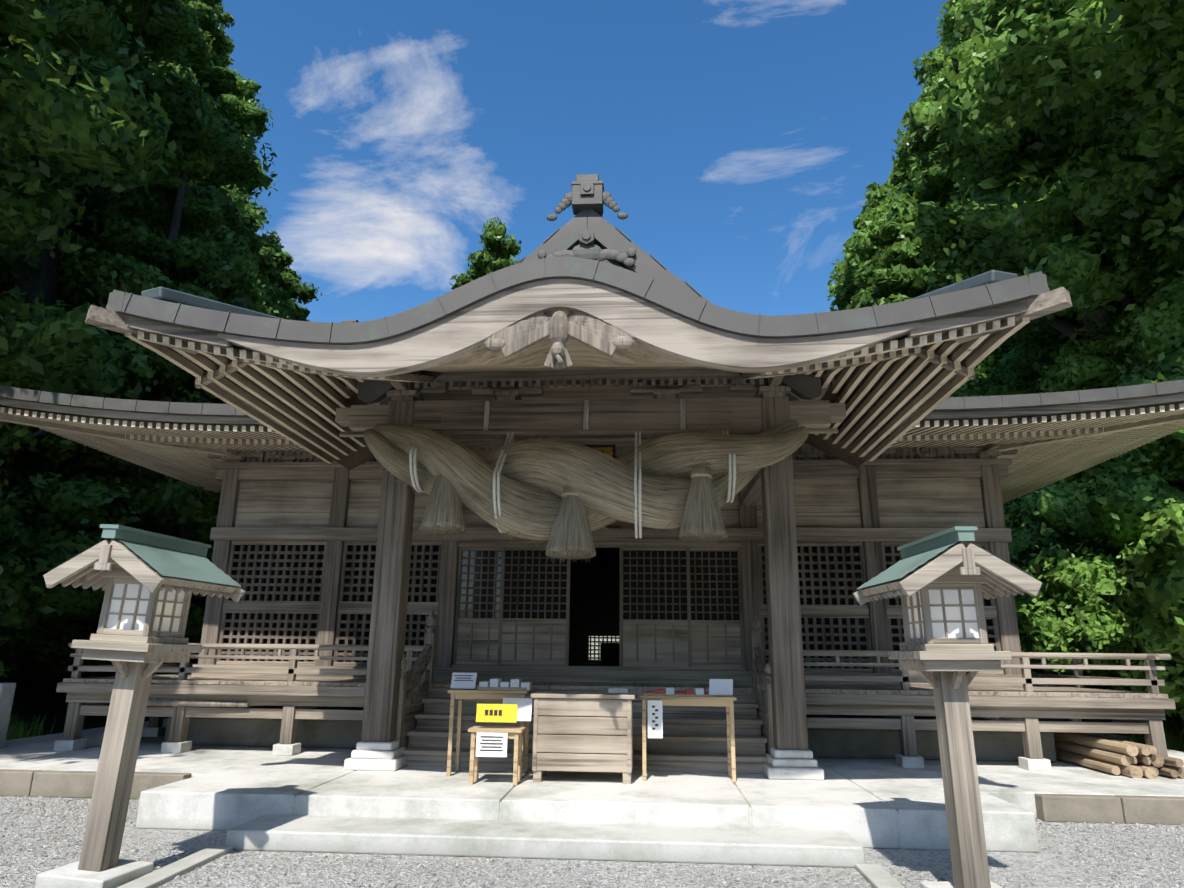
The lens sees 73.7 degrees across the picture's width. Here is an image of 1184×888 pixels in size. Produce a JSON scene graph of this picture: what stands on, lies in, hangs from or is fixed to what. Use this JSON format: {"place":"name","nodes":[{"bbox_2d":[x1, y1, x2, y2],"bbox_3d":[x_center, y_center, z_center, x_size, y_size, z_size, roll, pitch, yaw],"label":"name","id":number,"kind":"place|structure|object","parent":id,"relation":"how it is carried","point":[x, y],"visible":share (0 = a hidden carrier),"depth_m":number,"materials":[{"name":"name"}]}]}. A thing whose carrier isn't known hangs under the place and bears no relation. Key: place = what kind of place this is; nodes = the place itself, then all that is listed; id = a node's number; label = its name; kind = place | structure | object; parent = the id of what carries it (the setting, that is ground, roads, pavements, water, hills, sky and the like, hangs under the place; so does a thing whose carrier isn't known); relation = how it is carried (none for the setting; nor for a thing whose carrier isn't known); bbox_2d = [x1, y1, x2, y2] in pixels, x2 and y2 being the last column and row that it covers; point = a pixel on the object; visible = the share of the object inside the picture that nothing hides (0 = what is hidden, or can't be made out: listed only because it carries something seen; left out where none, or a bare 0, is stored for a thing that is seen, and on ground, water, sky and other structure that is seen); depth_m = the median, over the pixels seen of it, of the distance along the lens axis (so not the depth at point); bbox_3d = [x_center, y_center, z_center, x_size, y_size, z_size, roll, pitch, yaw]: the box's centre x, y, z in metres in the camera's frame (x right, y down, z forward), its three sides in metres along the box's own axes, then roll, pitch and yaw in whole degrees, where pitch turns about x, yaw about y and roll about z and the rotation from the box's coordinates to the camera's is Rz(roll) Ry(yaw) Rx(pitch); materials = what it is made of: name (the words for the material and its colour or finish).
{"place":"outdoors","nodes":[
{"label":"outdoors","id":0,"kind":"place"},
{"bbox_2d":[413,448,424,491],"bbox_3d":[-1.885,0.161,8.848,0.029,0.766,0.722,0,-15,4],"label":"shimenawa cord","id":1,"kind":"object","parent":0,"point":[415,470],"visible":0.29,"depth_m":8.51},
{"bbox_2d":[420,475,465,534],"bbox_3d":[-1.557,0.564,8.345,0.480,0.724,0.479,0,-15,4],"label":"straw tassel","id":2,"kind":"object","parent":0,"point":[444,509],"visible":0.71,"depth_m":8.19,"materials":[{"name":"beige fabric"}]},
{"bbox_2d":[493,432,509,532],"bbox_3d":[-0.977,0.367,8.684,0.029,1.230,1.038,0,-15,4],"label":"hanging cord","id":3,"kind":"object","parent":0,"point":[495,472],"visible":0.52,"depth_m":8.23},
{"bbox_2d":[497,432,513,532],"bbox_3d":[-0.933,0.367,8.681,0.029,1.230,1.038,0,-15,4],"label":"hanging cord","id":4,"kind":"object","parent":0,"point":[498,476],"visible":0.33,"depth_m":8.20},
{"bbox_2d":[217,279,921,376],"bbox_3d":[-0.264,-0.968,6.511,5.765,0.800,0.130,0,-15,4],"label":"bargeboard","id":5,"kind":"object","parent":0,"point":[646,324],"visible":0.92,"depth_m":6.46,"materials":[{"name":"beige wood"}]},
{"bbox_2d":[482,310,637,369],"bbox_3d":[-0.269,-0.982,6.439,1.307,0.774,0.250,0,-15,4],"label":"gable pendant ornament","id":6,"kind":"object","parent":5,"relation":"attached to","point":[558,328],"visible":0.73,"depth_m":6.40,"materials":[{"name":"grey wood"}]},
{"bbox_2d":[545,486,595,558],"bbox_3d":[-0.211,0.784,8.065,0.520,0.726,0.519,0,-15,4],"label":"straw tassel","id":7,"kind":"object","parent":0,"point":[571,530],"visible":0.94,"depth_m":7.91,"materials":[{"name":"beige fabric"}]},
{"bbox_2d":[125,316,1029,463],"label":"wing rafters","id":8,"kind":"object","parent":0,"point":[930,344],"visible":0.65,"depth_m":8.40,"materials":[{"name":"wood"}]},
{"bbox_2d":[106,257,1049,344],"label":"tiles","id":9,"kind":"object","parent":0,"point":[921,310],"visible":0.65,"depth_m":6.49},
{"bbox_2d":[85,287,1071,438],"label":"wing fascia","id":10,"kind":"structure","parent":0,"point":[1047,303],"depth_m":6.67,"materials":[{"name":"grey wood"}]},
{"bbox_2d":[141,270,1017,319],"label":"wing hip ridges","id":11,"kind":"object","parent":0,"point":[183,298],"visible":0.35,"depth_m":7.04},
{"bbox_2d":[142,315,1018,469],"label":"rafters","id":12,"kind":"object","parent":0,"point":[354,459],"depth_m":9.63,"materials":[{"name":"wood"}]},
{"bbox_2d":[218,0,951,322],"label":"sky","id":13,"kind":"structure","parent":0,"point":[740,143],"materials":[{"name":"blue"}]},
{"bbox_2d":[0,522,1183,887],"bbox_3d":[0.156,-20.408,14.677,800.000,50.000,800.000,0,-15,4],"label":"gravel ground","id":14,"kind":"structure","parent":0,"point":[1044,866],"depth_m":5.89,"materials":[{"name":"grey gravel"}]},
{"bbox_2d":[35,859,153,887],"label":"lantern base","id":15,"kind":"object","parent":14,"relation":"on","point":[122,872],"visible":0.67,"depth_m":5.09,"materials":[{"name":"white concrete"}]},
{"bbox_2d":[61,544,229,871],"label":"lantern posts","id":16,"kind":"object","parent":14,"relation":"on","point":[105,826],"visible":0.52,"depth_m":5.40,"materials":[{"name":"wood"}]},
{"bbox_2d":[43,540,244,662],"bbox_3d":[-3.202,1.151,5.687,0.889,0.791,0.971,1,-15,9],"label":"lantern frame","id":17,"kind":"object","parent":16,"relation":"on","point":[125,645],"visible":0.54,"depth_m":5.37,"materials":[{"name":"wood"}]},
{"bbox_2d":[106,584,184,631],"bbox_3d":[-3.204,1.181,5.679,0.338,0.330,0.338,0,-15,9],"label":"pane","id":18,"kind":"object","parent":17,"relation":"in","point":[129,606],"visible":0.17,"depth_m":5.54,"materials":[{"name":"white paper"}]},
{"bbox_2d":[76,539,237,592],"bbox_3d":[-3.189,0.892,5.755,0.800,0.292,0.900,0,-15,9],"label":"lantern roof wood","id":19,"kind":"object","parent":17,"relation":"on","point":[183,582],"visible":0.19,"depth_m":5.54,"materials":[{"name":"wood"}]},
{"bbox_2d":[50,524,241,586],"bbox_3d":[-3.186,0.828,5.771,0.843,0.320,1.020,1,-15,9],"label":"lantern roof","id":20,"kind":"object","parent":19,"relation":"on","point":[165,555],"visible":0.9,"depth_m":5.66,"materials":[{"name":"green metal"}]},
{"bbox_2d":[0,0,974,674],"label":"trees","id":21,"kind":"object","parent":14,"relation":"on","point":[84,128],"visible":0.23,"depth_m":13.48,"materials":[{"name":"green plant"}]},
{"bbox_2d":[0,0,1016,688],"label":"dark foliage","id":22,"kind":"object","parent":14,"relation":"on","point":[178,498],"visible":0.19,"depth_m":17.63,"materials":[{"name":"green plant"}]},
{"bbox_2d":[117,845,904,887],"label":"path edging","id":23,"kind":"object","parent":14,"relation":"on","point":[876,875],"visible":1,"depth_m":5.52,"materials":[{"name":"concrete"}]},
{"bbox_2d":[225,814,864,867],"bbox_3d":[-0.402,3.161,6.316,4.900,0.145,0.648,0,-15,4],"label":"platform step","id":24,"kind":"object","parent":14,"relation":"on","point":[772,846],"visible":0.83,"depth_m":6.09,"materials":[{"name":"grey concrete"}]},
{"bbox_2d":[0,1,1143,706],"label":"tree trunks","id":25,"kind":"object","parent":14,"relation":"on","point":[46,281],"depth_m":19.21,"materials":[{"name":"brown plant"}]},
{"bbox_2d":[0,0,1183,718],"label":"foliage","id":26,"kind":"object","parent":14,"relation":"on","point":[1166,578],"visible":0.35,"depth_m":16.66,"materials":[{"name":"green plant"}]},
{"bbox_2d":[0,717,1183,852],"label":"concrete platform","id":27,"kind":"object","parent":14,"relation":"on","point":[879,803],"visible":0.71,"depth_m":7.14,"materials":[{"name":"grey concrete"}]},
{"bbox_2d":[0,683,15,748],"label":"stone post","id":28,"kind":"object","parent":27,"relation":"on","point":[7,691],"visible":1,"depth_m":10.26,"materials":[{"name":"grey stone"}]},
{"bbox_2d":[531,691,634,783],"bbox_3d":[-0.080,2.939,7.956,1.030,0.820,0.560,0,-15,4],"label":"offertory box","id":29,"kind":"object","parent":27,"relation":"on","point":[583,731],"visible":1,"depth_m":7.73,"materials":[{"name":"brown wood"}]},
{"bbox_2d":[344,740,823,779],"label":"pillar base stones","id":30,"kind":"object","parent":27,"relation":"on","point":[780,764],"visible":0.81,"depth_m":8.24,"materials":[{"name":"grey stone"}]},
{"bbox_2d":[361,397,807,749],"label":"porch posts","id":31,"kind":"object","parent":27,"relation":"on","point":[389,613],"visible":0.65,"depth_m":8.70,"materials":[{"name":"wood"}]},
{"bbox_2d":[390,376,783,505],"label":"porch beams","id":32,"kind":"structure","parent":31,"relation":"attached to","point":[752,496],"depth_m":10.34,"materials":[{"name":"brown wood"}]},
{"bbox_2d":[335,369,845,438],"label":"porch beams","id":33,"kind":"structure","parent":31,"relation":"on","point":[632,414],"depth_m":9.28,"materials":[{"name":"brown wood"}]},
{"bbox_2d":[378,419,787,562],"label":"loose straw strands","id":34,"kind":"object","parent":33,"relation":"hanging from","point":[572,553],"visible":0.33,"depth_m":8.32},
{"bbox_2d":[364,420,799,528],"bbox_3d":[-0.160,0.308,8.586,4.899,1.237,1.064,0,-15,4],"label":"shimenawa rope","id":35,"kind":"object","parent":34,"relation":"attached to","point":[663,505],"visible":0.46,"depth_m":8.21,"materials":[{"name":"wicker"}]},
{"bbox_2d":[373,424,808,539],"bbox_3d":[-0.072,0.390,8.671,4.902,1.346,1.020,0,-15,4],"label":"shimenawa rope","id":36,"kind":"object","parent":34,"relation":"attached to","point":[475,478],"visible":0.73,"depth_m":8.34,"materials":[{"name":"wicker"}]},
{"bbox_2d":[561,472,711,497],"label":"tassel bindings","id":37,"kind":"object","parent":34,"relation":"attached to","point":[696,474],"visible":0.31,"depth_m":8.15,"materials":[{"name":"fabric"}]},
{"bbox_2d":[483,399,685,430],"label":"straps","id":38,"kind":"object","parent":33,"relation":"attached to","point":[585,419],"visible":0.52,"depth_m":9.18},
{"bbox_2d":[339,428,837,436],"bbox_3d":[-0.093,-0.130,9.025,5.700,0.068,0.065,0,-15,4],"label":"crossbeam","id":39,"kind":"object","parent":33,"relation":"attached to","point":[576,432],"visible":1,"depth_m":8.99,"materials":[{"name":"wood"}]},
{"bbox_2d":[409,447,420,491],"bbox_3d":[-1.929,0.161,8.851,0.029,0.766,0.722,0,-15,4],"label":"shimenawa cord","id":40,"kind":"object","parent":39,"relation":"hanging from","point":[411,470],"visible":0.4,"depth_m":8.52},
{"bbox_2d":[346,376,836,400],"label":"porch blocks","id":41,"kind":"structure","parent":33,"relation":"on","point":[762,391],"depth_m":9.35,"materials":[{"name":"wood"}]},
{"bbox_2d":[582,444,615,457],"bbox_3d":[0.044,0.169,9.252,0.460,0.344,0.108,0,-15,4],"label":"plaque","id":42,"kind":"object","parent":31,"relation":"attached to","point":[613,446],"visible":0.21,"depth_m":9.29,"materials":[{"name":"black wood"}]},
{"bbox_2d":[593,447,611,456],"bbox_3d":[0.042,0.166,9.224,0.390,0.268,0.059,0,-15,4],"label":"gold plaque","id":43,"kind":"object","parent":42,"relation":"in","point":[607,450],"visible":0.21,"depth_m":9.26,"materials":[{"name":"gold metal"}]},
{"bbox_2d":[402,697,767,773],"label":"stair treads","id":44,"kind":"object","parent":27,"relation":"on","point":[694,739],"visible":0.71,"depth_m":8.87,"materials":[{"name":"wood"}]},
{"bbox_2d":[396,609,773,754],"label":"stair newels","id":45,"kind":"object","parent":27,"relation":"on","point":[431,634],"visible":0.58,"depth_m":9.28,"materials":[{"name":"wood"}]},
{"bbox_2d":[394,644,774,753],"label":"stair rails","id":46,"kind":"object","parent":45,"relation":"attached to","point":[412,711],"visible":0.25,"depth_m":9.31,"materials":[{"name":"wood"}]},
{"bbox_2d":[446,687,736,785],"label":"wooden tables","id":47,"kind":"object","parent":27,"relation":"on","point":[516,734],"visible":0.94,"depth_m":7.98,"materials":[{"name":"brown wood"}]},
{"bbox_2d":[476,704,517,722],"bbox_3d":[-0.927,2.619,7.684,0.400,0.169,0.030,0,-15,4],"label":"yellow sign","id":48,"kind":"object","parent":47,"relation":"on","point":[509,713],"visible":1,"depth_m":7.68,"materials":[{"name":"yellow paper"}]},
{"bbox_2d":[450,673,732,756],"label":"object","id":49,"kind":"object","parent":47,"relation":"on","point":[723,687],"visible":0.79,"depth_m":7.95,"materials":[{"name":"white paper"}]},
{"bbox_2d":[454,675,657,750],"bbox_3d":[-0.408,2.673,7.867,2.130,0.671,0.650,0,-15,4],"label":"sign lettering","id":50,"kind":"object","parent":49,"relation":"on","point":[491,712],"visible":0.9,"depth_m":7.67,"materials":[{"name":"grey"}]},
{"bbox_2d":[647,689,708,694],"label":"red charms","id":51,"kind":"object","parent":47,"relation":"on","point":[659,691],"visible":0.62,"depth_m":8.12,"materials":[{"name":"red"}]},
{"bbox_2d":[164,705,1056,761],"bbox_3d":[0.249,4.767,13.753,11.800,0.385,6.900,0,-15,4],"label":"foundation mound","id":52,"kind":"object","parent":27,"relation":"on","point":[822,742],"visible":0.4,"depth_m":10.27,"materials":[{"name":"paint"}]},
{"bbox_2d":[53,726,1168,770],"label":"foundation stones","id":53,"kind":"object","parent":27,"relation":"on","point":[1043,764],"visible":0.35,"depth_m":9.95,"materials":[{"name":"grey stone"}]},
{"bbox_2d":[62,648,1167,758],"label":"veranda posts","id":54,"kind":"object","parent":27,"relation":"on","point":[1031,737],"visible":0.38,"depth_m":9.96,"materials":[{"name":"wood"}]},
{"bbox_2d":[68,642,1160,722],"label":"veranda beams","id":55,"kind":"structure","parent":54,"relation":"attached to","point":[1149,656],"depth_m":10.65,"materials":[{"name":"brown wood"}]},
{"bbox_2d":[63,673,1167,698],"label":"veranda floor","id":56,"kind":"structure","parent":54,"relation":"on","point":[1041,690],"depth_m":10.00,"materials":[{"name":"brown wood"}]},
{"bbox_2d":[235,478,984,662],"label":"wall panels","id":57,"kind":"object","parent":56,"relation":"on","point":[913,503],"visible":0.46,"depth_m":11.54,"materials":[{"name":"brown wood"}]},
{"bbox_2d":[459,551,505,617],"bbox_3d":[-1.480,2.058,11.641,0.920,1.065,0.005,0,-15,4],"label":"door glass","id":58,"kind":"object","parent":57,"relation":"attached to","point":[477,584],"visible":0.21,"depth_m":11.64,"materials":[{"name":"grey glass"}]},
{"bbox_2d":[0,403,1179,426],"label":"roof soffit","id":59,"kind":"structure","parent":57,"relation":"attached to","point":[920,421],"depth_m":9.68,"materials":[{"name":"brown wood"}]},
{"bbox_2d":[0,403,1183,503],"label":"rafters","id":60,"kind":"object","parent":59,"relation":"attached to","point":[1040,462],"visible":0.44,"depth_m":11.21,"materials":[{"name":"brown wood"}]},
{"bbox_2d":[0,393,1183,444],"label":"fascia","id":61,"kind":"structure","parent":59,"relation":"attached to","point":[1051,410],"depth_m":10.27,"materials":[{"name":"brown wood"}]},
{"bbox_2d":[207,438,1017,461],"bbox_3d":[0.097,0.053,11.882,12.600,0.400,0.540,0,-15,4],"label":"frieze","id":62,"kind":"object","parent":59,"relation":"attached to","point":[622,443],"visible":0.23,"depth_m":11.78,"materials":[{"name":"brown wood"}]},
{"bbox_2d":[586,634,618,664],"bbox_3d":[0.399,4.364,16.812,1.100,0.640,0.815,0,-15,4],"label":"window lattice","id":63,"kind":"object","parent":57,"relation":"on","point":[608,652],"visible":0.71,"depth_m":16.44,"materials":[{"name":"black"}]},
{"bbox_2d":[589,636,618,659],"bbox_3d":[0.432,4.477,17.317,1.000,0.500,0.050,0,-15,4],"label":"window","id":64,"kind":"structure","parent":57,"relation":"attached to","point":[592,639],"depth_m":17.34,"materials":[{"name":"grey paper"}]},
{"bbox_2d":[221,545,995,668],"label":"lattice panels","id":65,"kind":"object","parent":57,"relation":"attached to","point":[233,620],"visible":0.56,"depth_m":11.53,"materials":[{"name":"brown wood"}]},
{"bbox_2d":[220,443,999,454],"bbox_3d":[0.107,0.145,12.033,11.506,0.075,0.810,0,-15,4],"label":"beam end","id":66,"kind":"object","parent":57,"relation":"attached to","point":[989,447],"visible":0.1,"depth_m":11.58,"materials":[{"name":"brown wood"}]},
{"bbox_2d":[221,443,1000,461],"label":"frieze blocks","id":67,"kind":"structure","parent":57,"relation":"on","point":[799,456],"depth_m":11.74,"materials":[{"name":"brown wood"}]},
{"bbox_2d":[594,242,907,339],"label":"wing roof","id":68,"kind":"structure","parent":57,"relation":"on","point":[906,336],"depth_m":8.17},
{"bbox_2d":[422,313,712,372],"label":"karahafu vault boards","id":69,"kind":"object","parent":68,"relation":"attached to","point":[584,357],"visible":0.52,"depth_m":7.83,"materials":[{"name":"wood"}]},
{"bbox_2d":[341,174,822,403],"bbox_3d":[0.156,-1.060,12.878,5.780,2.928,7.580,0,-15,4],"label":"roof gable","id":70,"kind":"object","parent":68,"relation":"on","point":[583,230],"visible":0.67,"depth_m":9.68,"materials":[{"name":"grey wood"}]},
{"bbox_2d":[379,243,798,404],"bbox_3d":[-0.062,-1.421,9.618,4.960,2.361,0.120,0,-15,4],"label":"gable inner board","id":71,"kind":"object","parent":70,"relation":"attached to","point":[435,375],"visible":0.06,"depth_m":9.49,"materials":[{"name":"grey wood"}]},
{"bbox_2d":[56,643,1175,733],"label":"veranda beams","id":72,"kind":"structure","parent":54,"relation":"on","point":[984,706],"depth_m":9.64,"materials":[{"name":"brown wood"}]},
{"bbox_2d":[147,698,260,706],"bbox_3d":[-5.174,3.350,10.259,1.649,0.100,0.353,0,-15,2],"label":"ladder and poles","id":73,"kind":"object","parent":72,"relation":"attached to","point":[176,702],"visible":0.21,"depth_m":10.10,"materials":[{"name":"grey metal"}]},
{"bbox_2d":[1053,732,1183,778],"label":"log pile","id":74,"kind":"object","parent":27,"relation":"on","point":[1122,757],"visible":0.79,"depth_m":9.06,"materials":[{"name":"brown wood"}]},
{"bbox_2d":[0,769,1183,824],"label":"kerb stones","id":75,"kind":"object","parent":14,"relation":"on","point":[1120,809],"visible":0.69,"depth_m":7.61,"materials":[{"name":"grey stone"}]},
{"bbox_2d":[6,708,1183,751],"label":"grass","id":76,"kind":"structure","parent":14,"relation":"on","point":[1171,743],"depth_m":12.42,"materials":[{"name":"green plant"}]},
{"bbox_2d":[865,548,1024,887],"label":"lantern posts","id":77,"kind":"object","parent":14,"relation":"on","point":[968,850],"visible":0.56,"depth_m":5.09,"materials":[{"name":"wood"}]},
{"bbox_2d":[853,543,1041,670],"bbox_3d":[2.380,1.131,5.377,0.889,0.791,0.971,0,-15,1],"label":"lantern frame","id":78,"kind":"object","parent":77,"relation":"on","point":[950,654],"visible":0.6,"depth_m":5.05,"materials":[{"name":"brown wood"}]},
{"bbox_2d":[860,542,980,595],"bbox_3d":[2.381,0.872,5.445,0.800,0.292,0.900,0,-15,1],"label":"lantern roof wood","id":79,"kind":"object","parent":78,"relation":"on","point":[885,586],"visible":0.15,"depth_m":5.21,"materials":[{"name":"wood"}]},
{"bbox_2d":[857,526,1034,588],"bbox_3d":[2.381,0.808,5.462,0.843,0.320,1.020,0,-15,1],"label":"lantern roof","id":80,"kind":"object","parent":79,"relation":"on","point":[916,553],"visible":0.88,"depth_m":5.31,"materials":[{"name":"green metal"}]},
{"bbox_2d":[907,590,978,637],"bbox_3d":[2.380,1.161,5.369,0.338,0.330,0.338,0,-15,1],"label":"paper lantern","id":81,"kind":"object","parent":78,"relation":"in","point":[954,630],"visible":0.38,"depth_m":5.21,"materials":[{"name":"white paper"}]},
{"bbox_2d":[920,881,1001,887],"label":"lantern base","id":82,"kind":"object","parent":14,"relation":"on","point":[936,884],"visible":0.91,"depth_m":5.09,"materials":[{"name":"white concrete"}]},
{"bbox_2d":[356,383,829,404],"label":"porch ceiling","id":83,"kind":"structure","parent":0,"point":[593,392],"depth_m":9.79,"materials":[{"name":"wood"}]},
{"bbox_2d":[221,545,995,668],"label":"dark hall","id":84,"kind":"structure","parent":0,"point":[595,595],"depth_m":11.58,"materials":[{"name":"black"}]},
{"bbox_2d":[198,465,1021,674],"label":"posts","id":85,"kind":"object","parent":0,"point":[878,631],"visible":0.73,"depth_m":11.42,"materials":[{"name":"wood"}]},
{"bbox_2d":[191,459,1022,687],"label":"horizontal beams","id":86,"kind":"structure","parent":85,"relation":"attached to","point":[487,539],"depth_m":11.46,"materials":[{"name":"brown wood"}]},
{"bbox_2d":[58,401,1183,425],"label":"roof rafters","id":87,"kind":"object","parent":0,"point":[921,420],"depth_m":12.06,"materials":[{"name":"wood"}]},
{"bbox_2d":[0,379,1183,416],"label":"roof edge","id":88,"kind":"object","parent":87,"relation":"attached to","point":[1154,389],"visible":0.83,"depth_m":9.60,"materials":[{"name":"grey wood"}]},
{"bbox_2d":[634,429,637,538],"bbox_3d":[0.480,0.384,8.574,0.029,1.286,1.077,0,-15,4],"label":"shimenawa cord","id":89,"kind":"object","parent":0,"point":[635,484],"visible":0.83,"depth_m":8.15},
{"bbox_2d":[638,429,641,538],"bbox_3d":[0.523,0.384,8.571,0.029,1.286,1.077,0,-15,4],"label":"hanging rope","id":90,"kind":"object","parent":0,"point":[640,507],"visible":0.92,"depth_m":8.10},
{"bbox_2d":[678,466,727,541],"bbox_3d":[1.135,0.601,8.129,0.500,0.744,0.499,0,-15,4],"label":"straw tassel","id":91,"kind":"object","parent":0,"point":[702,512],"visible":0.98,"depth_m":7.98,"materials":[{"name":"beige fabric"}]},
{"bbox_2d":[722,430,731,502],"bbox_3d":[1.462,0.199,8.600,0.029,0.894,0.810,0,-15,4],"label":"shimenawa cord","id":92,"kind":"object","parent":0,"point":[730,478],"visible":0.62,"depth_m":8.22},
{"bbox_2d":[726,430,735,502],"bbox_3d":[1.506,0.199,8.597,0.029,0.894,0.810,0,-15,4],"label":"hanging rope","id":93,"kind":"object","parent":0,"point":[731,500],"visible":0.38,"depth_m":8.22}
]}

